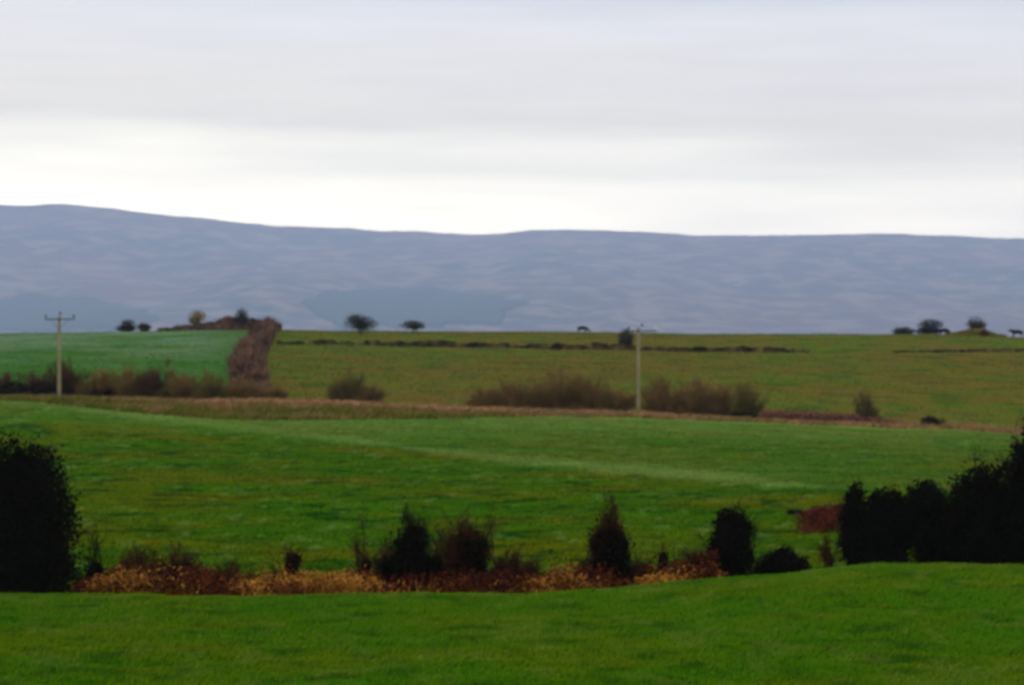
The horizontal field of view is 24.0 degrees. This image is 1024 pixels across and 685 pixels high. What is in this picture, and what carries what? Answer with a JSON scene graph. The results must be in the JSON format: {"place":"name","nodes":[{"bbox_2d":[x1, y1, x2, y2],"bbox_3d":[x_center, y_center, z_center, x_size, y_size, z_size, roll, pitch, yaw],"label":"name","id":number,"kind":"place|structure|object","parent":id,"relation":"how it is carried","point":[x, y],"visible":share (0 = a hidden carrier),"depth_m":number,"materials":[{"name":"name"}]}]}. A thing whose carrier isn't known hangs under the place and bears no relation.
{"place":"outdoors","nodes":[
{"label":"outdoors","id":0,"kind":"place"},
{"bbox_2d":[0,330,249,400],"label":"seedling field","id":1,"kind":"structure","parent":0,"point":[131,338],"depth_m":370.48,"materials":[{"name":"green plant"}]},
{"bbox_2d":[0,368,46,394],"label":"hedge shrub","id":2,"kind":"object","parent":1,"relation":"on","point":[8,386],"visible":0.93,"depth_m":258.45,"materials":[{"name":"green plant"}]},
{"bbox_2d":[19,370,61,396],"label":"hedge shrub","id":3,"kind":"object","parent":1,"relation":"on","point":[40,387],"visible":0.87,"depth_m":258.66,"materials":[{"name":"green plant"}]},
{"bbox_2d":[42,355,92,395],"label":"bare shrub","id":4,"kind":"object","parent":1,"relation":"on","point":[69,382],"visible":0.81,"depth_m":258.77,"materials":[{"name":"brown plant"}]},
{"bbox_2d":[71,378,98,396],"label":"bare shrub","id":5,"kind":"object","parent":1,"relation":"on","point":[86,387],"visible":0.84,"depth_m":258.60,"materials":[{"name":"brown plant"}]},
{"bbox_2d":[87,366,117,396],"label":"hedge shrub","id":6,"kind":"object","parent":1,"relation":"on","point":[101,384],"visible":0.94,"depth_m":258.88,"materials":[{"name":"brown plant"}]},
{"bbox_2d":[106,362,142,397],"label":"bare shrub","id":7,"kind":"object","parent":1,"relation":"on","point":[125,385],"visible":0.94,"depth_m":259.21,"materials":[{"name":"brown plant"}]},
{"bbox_2d":[114,319,135,330],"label":"round bush","id":8,"kind":"object","parent":1,"relation":"on","point":[126,326],"visible":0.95,"depth_m":477.46,"materials":[{"name":"green plant"}]},
{"bbox_2d":[134,322,153,331],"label":"round bush","id":9,"kind":"object","parent":1,"relation":"on","point":[142,327],"visible":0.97,"depth_m":477.54,"materials":[{"name":"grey plant"}]},
{"bbox_2d":[131,358,172,397],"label":"bare shrub","id":10,"kind":"object","parent":1,"relation":"on","point":[154,382],"visible":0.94,"depth_m":258.77,"materials":[{"name":"brown plant"}]},
{"bbox_2d":[140,381,193,398],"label":"bare shrub","id":11,"kind":"object","parent":1,"relation":"on","point":[165,394],"visible":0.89,"depth_m":258.52,"materials":[{"name":"brown plant"}]},
{"bbox_2d":[150,367,207,399],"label":"bare shrub","id":12,"kind":"object","parent":1,"relation":"on","point":[175,384],"visible":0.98,"depth_m":258.79,"materials":[{"name":"brown plant"}]},
{"bbox_2d":[190,366,233,399],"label":"bare shrub","id":13,"kind":"object","parent":1,"relation":"on","point":[207,391],"visible":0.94,"depth_m":258.30,"materials":[{"name":"brown plant"}]},
{"bbox_2d":[156,315,282,330],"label":"bramble bank","id":14,"kind":"structure","parent":1,"relation":"on","point":[225,323],"depth_m":479.60,"materials":[{"name":"brown plant"}]},
{"bbox_2d":[186,310,206,324],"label":"tree","id":15,"kind":"object","parent":14,"relation":"on","point":[196,318],"visible":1,"depth_m":481.56,"materials":[{"name":"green plant"}]},
{"bbox_2d":[233,309,251,325],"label":"tree","id":16,"kind":"object","parent":14,"relation":"on","point":[241,318],"visible":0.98,"depth_m":477.48,"materials":[{"name":"green plant"}]},
{"bbox_2d":[217,376,271,399],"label":"bare shrub","id":17,"kind":"object","parent":1,"relation":"on","point":[237,391],"visible":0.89,"depth_m":258.98,"materials":[{"name":"brown plant"}]},
{"bbox_2d":[222,315,282,396],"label":"bramble bank","id":18,"kind":"structure","parent":1,"relation":"on","point":[247,359],"depth_m":314.87,"materials":[{"name":"brown plant"},{"name":"leaf"}]},
{"bbox_2d":[0,400,1022,593],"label":"field","id":19,"kind":"structure","parent":0,"point":[296,423],"depth_m":169.88,"materials":[{"name":"green plant"}]},
{"bbox_2d":[0,428,95,593],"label":"evergreen bush","id":20,"kind":"object","parent":19,"relation":"on","point":[35,557],"visible":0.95,"depth_m":90.88,"materials":[{"name":"green plant"}]},
{"bbox_2d":[77,523,111,587],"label":"sapling","id":21,"kind":"object","parent":19,"relation":"on","point":[94,567],"visible":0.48,"depth_m":92.34,"materials":[{"name":"green plant"}]},
{"bbox_2d":[109,550,156,582],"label":"bramble mound","id":22,"kind":"object","parent":19,"relation":"on","point":[126,565],"visible":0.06,"depth_m":92.52,"materials":[{"name":"brown plant"}]},
{"bbox_2d":[110,543,162,571],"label":"bare shrub","id":23,"kind":"object","parent":19,"relation":"on","point":[137,556],"visible":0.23,"depth_m":93.42,"materials":[{"name":"plant"}]},
{"bbox_2d":[146,540,200,575],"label":"bare shrub","id":24,"kind":"object","parent":19,"relation":"on","point":[174,559],"visible":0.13,"depth_m":93.26,"materials":[{"name":"brown plant"}]},
{"bbox_2d":[152,543,230,594],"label":"bramble mound","id":25,"kind":"object","parent":19,"relation":"on","point":[186,563],"visible":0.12,"depth_m":92.41,"materials":[{"name":"brown plant"}]},
{"bbox_2d":[211,557,262,587],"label":"bare shrub","id":26,"kind":"object","parent":19,"relation":"on","point":[234,570],"visible":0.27,"depth_m":93.42,"materials":[{"name":"brown plant"}]},
{"bbox_2d":[264,540,306,580],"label":"bare shrub","id":27,"kind":"object","parent":19,"relation":"on","point":[294,559],"visible":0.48,"depth_m":94.86,"materials":[{"name":"brown plant"}]},
{"bbox_2d":[341,510,381,577],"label":"bare shrub","id":28,"kind":"object","parent":19,"relation":"on","point":[360,563],"visible":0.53,"depth_m":94.94,"materials":[{"name":"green plant"}]},
{"bbox_2d":[362,523,395,591],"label":"bare shrub","id":29,"kind":"object","parent":19,"relation":"on","point":[388,545],"visible":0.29,"depth_m":93.51,"materials":[{"name":"plant"}]},
{"bbox_2d":[80,556,729,596],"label":"bracken","id":30,"kind":"object","parent":19,"relation":"on","point":[339,583],"visible":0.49,"depth_m":89.22,"materials":[{"name":"brown plant"}]},
{"bbox_2d":[368,498,446,591],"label":"dark bush","id":31,"kind":"object","parent":19,"relation":"on","point":[412,545],"visible":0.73,"depth_m":92.17,"materials":[{"name":"green plant"}]},
{"bbox_2d":[429,513,449,581],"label":"bare shrub","id":32,"kind":"object","parent":19,"relation":"on","point":[438,553],"visible":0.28,"depth_m":93.48,"materials":[{"name":"plant"}]},
{"bbox_2d":[435,506,504,592],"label":"dark bush","id":33,"kind":"object","parent":19,"relation":"on","point":[467,549],"visible":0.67,"depth_m":92.13,"materials":[{"name":"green plant"}]},
{"bbox_2d":[487,543,526,579],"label":"bare shrub","id":34,"kind":"object","parent":19,"relation":"on","point":[500,562],"visible":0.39,"depth_m":92.83,"materials":[{"name":"plant"}]},
{"bbox_2d":[509,552,544,585],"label":"bare shrub","id":35,"kind":"object","parent":19,"relation":"on","point":[530,568],"visible":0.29,"depth_m":93.35,"materials":[{"name":"plant"}]},
{"bbox_2d":[568,555,588,580],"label":"bare shrub","id":36,"kind":"object","parent":19,"relation":"on","point":[582,564],"visible":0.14,"depth_m":93.24,"materials":[{"name":"brown plant"}]},
{"bbox_2d":[575,487,635,587],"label":"dark bush","id":37,"kind":"object","parent":19,"relation":"on","point":[609,544],"visible":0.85,"depth_m":92.16,"materials":[{"name":"green plant"}]},
{"bbox_2d":[628,553,660,581],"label":"bare shrub","id":38,"kind":"object","parent":19,"relation":"on","point":[637,566],"visible":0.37,"depth_m":93.27,"materials":[{"name":"brown plant"}]},
{"bbox_2d":[656,543,670,569],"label":"sapling","id":39,"kind":"object","parent":19,"relation":"on","point":[663,556],"visible":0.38,"depth_m":93.88,"materials":[{"name":"green plant"}]},
{"bbox_2d":[678,547,706,568],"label":"bare shrub","id":40,"kind":"object","parent":19,"relation":"on","point":[688,557],"visible":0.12,"depth_m":93.31,"materials":[{"name":"plant"}]},
{"bbox_2d":[678,497,767,577],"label":"dark bush","id":41,"kind":"object","parent":19,"relation":"on","point":[731,541],"visible":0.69,"depth_m":92.16,"materials":[{"name":"green plant"}]},
{"bbox_2d":[749,543,812,575],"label":"dark bush","id":42,"kind":"object","parent":19,"relation":"on","point":[782,560],"visible":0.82,"depth_m":92.10,"materials":[{"name":"green plant"}]},
{"bbox_2d":[784,504,843,514],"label":"earth bank","id":43,"kind":"structure","parent":19,"relation":"on","point":[791,512],"depth_m":131.82,"materials":[{"name":"green plant"}]},
{"bbox_2d":[792,500,844,533],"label":"bracken","id":44,"kind":"object","parent":19,"relation":"on","point":[819,520],"visible":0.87,"depth_m":122.79,"materials":[{"name":"brown plant"}]},
{"bbox_2d":[814,531,844,568],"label":"bare shrub","id":45,"kind":"object","parent":19,"relation":"on","point":[829,561],"visible":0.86,"depth_m":95.95,"materials":[{"name":"plant"}]},
{"bbox_2d":[866,484,917,564],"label":"dark bush","id":46,"kind":"object","parent":19,"relation":"on","point":[892,521],"visible":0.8,"depth_m":92.69,"materials":[{"name":"green plant"}]},
{"bbox_2d":[986,418,1023,565],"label":"evergreen tree","id":47,"kind":"object","parent":19,"relation":"on","point":[1014,478],"visible":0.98,"depth_m":91.64,"materials":[{"name":"green plant"}]},
{"bbox_2d":[1006,410,1023,456],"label":"bare shrub","id":48,"kind":"object","parent":19,"relation":"on","point":[1016,431],"visible":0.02,"depth_m":117.97,"materials":[{"name":"green plant"}]},
{"bbox_2d":[0,204,1023,337],"bbox_3d":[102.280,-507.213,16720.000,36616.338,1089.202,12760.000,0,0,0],"label":"hills","id":49,"kind":"structure","parent":0,"point":[170,271],"depth_m":14759.57,"materials":[{"name":"blue"}]},
{"bbox_2d":[0,293,159,332],"bbox_3d":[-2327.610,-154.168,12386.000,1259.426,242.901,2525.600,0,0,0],"label":"conifer plantation","id":50,"kind":"object","parent":49,"relation":"on","point":[25,313],"visible":0.97,"depth_m":12200.60,"materials":[{"name":"blue plant"}]},
{"bbox_2d":[300,286,528,330],"bbox_3d":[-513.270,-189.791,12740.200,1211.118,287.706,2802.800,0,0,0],"label":"conifer plantation","id":51,"kind":"object","parent":49,"relation":"on","point":[396,306],"visible":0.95,"depth_m":12395.53,"materials":[{"name":"blue plant"}]},
{"bbox_2d":[0,561,1023,684],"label":"field","id":52,"kind":"structure","parent":0,"point":[642,631],"depth_m":70.69,"materials":[{"name":"green plant"}]},
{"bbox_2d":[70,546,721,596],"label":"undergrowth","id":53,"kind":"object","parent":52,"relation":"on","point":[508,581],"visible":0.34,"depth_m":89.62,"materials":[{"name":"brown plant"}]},
{"bbox_2d":[832,476,894,566],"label":"dark bush","id":54,"kind":"object","parent":52,"relation":"on","point":[860,543],"visible":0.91,"depth_m":92.19,"materials":[{"name":"green plant"}]},
{"bbox_2d":[902,475,964,563],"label":"dark bush","id":55,"kind":"object","parent":52,"relation":"on","point":[924,498],"visible":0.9,"depth_m":93.04,"materials":[{"name":"green plant"}]},
{"bbox_2d":[931,441,1014,564],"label":"evergreen bush","id":56,"kind":"object","parent":52,"relation":"on","point":[972,508],"visible":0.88,"depth_m":92.39,"materials":[{"name":"green plant"}]},
{"bbox_2d":[0,0,1023,237],"label":"sky","id":57,"kind":"structure","parent":0,"point":[686,117],"materials":[{"name":"white"}]},
{"bbox_2d":[23,401,1023,433],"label":"rough verge","id":58,"kind":"structure","parent":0,"point":[465,416],"depth_m":250.15,"materials":[{"name":"brown plant"}]},
{"bbox_2d":[45,312,74,397],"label":"utility pole","id":59,"kind":"object","parent":58,"relation":"on","point":[59,319],"visible":0.95,"depth_m":250.84,"materials":[{"name":"wood"}]},
{"bbox_2d":[107,396,906,426],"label":"dead grass","id":60,"kind":"structure","parent":58,"relation":"on","point":[424,406],"depth_m":255.28,"materials":[{"name":"plant"}]},
{"bbox_2d":[627,324,656,412],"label":"utility pole","id":61,"kind":"object","parent":58,"relation":"on","point":[638,330],"visible":0.96,"depth_m":256.34,"materials":[{"name":"wood"}]},
{"bbox_2d":[725,410,756,418],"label":"gorse bush","id":62,"kind":"object","parent":58,"relation":"on","point":[735,414],"visible":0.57,"depth_m":256.20,"materials":[{"name":"green plant"}]},
{"bbox_2d":[758,408,900,423],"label":"bracken","id":63,"kind":"object","parent":58,"relation":"on","point":[817,415],"visible":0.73,"depth_m":256.90,"materials":[{"name":"brown plant"}]},
{"bbox_2d":[918,414,947,425],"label":"gorse bush","id":64,"kind":"object","parent":58,"relation":"on","point":[931,419],"visible":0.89,"depth_m":256.46,"materials":[{"name":"green plant"}]},
{"bbox_2d":[260,329,1023,429],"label":"pasture","id":65,"kind":"structure","parent":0,"point":[894,394],"depth_m":342.11,"materials":[{"name":"green plant"}]},
{"bbox_2d":[262,384,290,399],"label":"hedge shrub","id":66,"kind":"object","parent":65,"relation":"on","point":[276,393],"visible":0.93,"depth_m":258.83,"materials":[{"name":"brown plant"}]},
{"bbox_2d":[322,365,368,401],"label":"bare shrub","id":67,"kind":"object","parent":65,"relation":"on","point":[341,390],"visible":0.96,"depth_m":258.92,"materials":[{"name":"brown plant"}]},
{"bbox_2d":[344,313,377,334],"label":"tree","id":68,"kind":"object","parent":65,"relation":"on","point":[362,326],"visible":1,"depth_m":439.62,"materials":[{"name":"green plant"}]},
{"bbox_2d":[350,380,390,402],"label":"bare shrub","id":69,"kind":"object","parent":65,"relation":"on","point":[367,393],"visible":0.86,"depth_m":259.01,"materials":[{"name":"brown plant"}]},
{"bbox_2d":[398,319,425,332],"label":"tree","id":70,"kind":"object","parent":65,"relation":"on","point":[413,325],"visible":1,"depth_m":445.58,"materials":[{"name":"green plant"}]},
{"bbox_2d":[459,385,508,407],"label":"bare shrub","id":71,"kind":"object","parent":65,"relation":"on","point":[480,398],"visible":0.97,"depth_m":258.69,"materials":[{"name":"brown plant"}]},
{"bbox_2d":[489,377,545,408],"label":"bare shrub","id":72,"kind":"object","parent":65,"relation":"on","point":[513,394],"visible":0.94,"depth_m":258.63,"materials":[{"name":"brown plant"}]},
{"bbox_2d":[517,386,555,408],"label":"bare shrub","id":73,"kind":"object","parent":65,"relation":"on","point":[539,403],"visible":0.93,"depth_m":258.03,"materials":[{"name":"brown plant"}]},
{"bbox_2d":[276,339,810,352],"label":"field bank","id":74,"kind":"structure","parent":65,"relation":"on","point":[555,346],"depth_m":399.32,"materials":[{"name":"green plant"}]},
{"bbox_2d":[525,362,592,409],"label":"bare shrub","id":75,"kind":"object","parent":65,"relation":"on","point":[559,396],"visible":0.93,"depth_m":258.17,"materials":[{"name":"brown plant"}]},
{"bbox_2d":[577,326,590,331],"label":"cow","id":76,"kind":"object","parent":65,"relation":"on","point":[585,328],"visible":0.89,"depth_m":473.82},
{"bbox_2d":[566,372,629,409],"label":"bare shrub","id":77,"kind":"object","parent":65,"relation":"on","point":[591,400],"visible":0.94,"depth_m":258.64,"materials":[{"name":"brown plant"}]},
{"bbox_2d":[592,389,631,411],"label":"bare shrub","id":78,"kind":"object","parent":65,"relation":"on","point":[608,405],"visible":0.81,"depth_m":258.51,"materials":[{"name":"brown plant"}]},
{"bbox_2d":[617,328,635,344],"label":"round bush","id":79,"kind":"object","parent":65,"relation":"on","point":[625,337],"visible":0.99,"depth_m":401.58,"materials":[{"name":"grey plant"}]},
{"bbox_2d":[611,388,642,411],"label":"bare shrub","id":80,"kind":"object","parent":65,"relation":"on","point":[620,406],"visible":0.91,"depth_m":258.88,"materials":[{"name":"brown plant"}]},
{"bbox_2d":[633,373,680,413],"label":"bare shrub","id":81,"kind":"object","parent":65,"relation":"on","point":[653,400],"visible":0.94,"depth_m":258.88,"materials":[{"name":"brown plant"}]},
{"bbox_2d":[658,394,694,415],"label":"bare shrub","id":82,"kind":"object","parent":65,"relation":"on","point":[673,407],"visible":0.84,"depth_m":258.45,"materials":[{"name":"brown plant"}]},
{"bbox_2d":[665,374,715,414],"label":"bare shrub","id":83,"kind":"object","parent":65,"relation":"on","point":[688,396],"visible":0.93,"depth_m":258.28,"materials":[{"name":"brown plant"}]},
{"bbox_2d":[697,381,741,416],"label":"bare shrub","id":84,"kind":"object","parent":65,"relation":"on","point":[721,406],"visible":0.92,"depth_m":258.63,"materials":[{"name":"brown plant"}]},
{"bbox_2d":[731,379,771,417],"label":"bare shrub","id":85,"kind":"object","parent":65,"relation":"on","point":[747,401],"visible":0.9,"depth_m":258.87,"materials":[{"name":"plant"}]},
{"bbox_2d":[851,388,880,419],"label":"hedge shrub","id":86,"kind":"object","parent":65,"relation":"on","point":[864,406],"visible":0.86,"depth_m":259.28,"materials":[{"name":"green plant"}]},
{"bbox_2d":[891,325,918,333],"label":"round bush","id":87,"kind":"object","parent":65,"relation":"on","point":[905,330],"visible":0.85,"depth_m":475.44,"materials":[{"name":"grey plant"}]},
{"bbox_2d":[914,318,943,333],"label":"round bush","id":88,"kind":"object","parent":65,"relation":"on","point":[931,328],"visible":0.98,"depth_m":475.23,"materials":[{"name":"green plant"}]},
{"bbox_2d":[939,328,950,332],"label":"cow","id":89,"kind":"object","parent":65,"relation":"on","point":[944,330],"visible":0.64,"depth_m":475.79},
{"bbox_2d":[891,348,1023,352],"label":"field bank","id":90,"kind":"structure","parent":65,"relation":"on","point":[978,350],"depth_m":402.44,"materials":[{"name":"green plant"}]},
{"bbox_2d":[944,328,1006,336],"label":"grass bank","id":91,"kind":"structure","parent":65,"relation":"on","point":[973,332],"depth_m":468.25,"materials":[{"name":"green plant"}]},
{"bbox_2d":[965,316,987,329],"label":"tree","id":92,"kind":"object","parent":91,"relation":"on","point":[975,324],"visible":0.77,"depth_m":473.60,"materials":[{"name":"green plant"}]},
{"bbox_2d":[979,330,990,336],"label":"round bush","id":93,"kind":"object","parent":65,"relation":"on","point":[984,333],"visible":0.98,"depth_m":463.73,"materials":[{"name":"plant"}]},
{"bbox_2d":[1008,329,1023,336],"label":"cow","id":94,"kind":"object","parent":65,"relation":"on","point":[1016,331],"visible":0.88,"depth_m":469.76}
]}

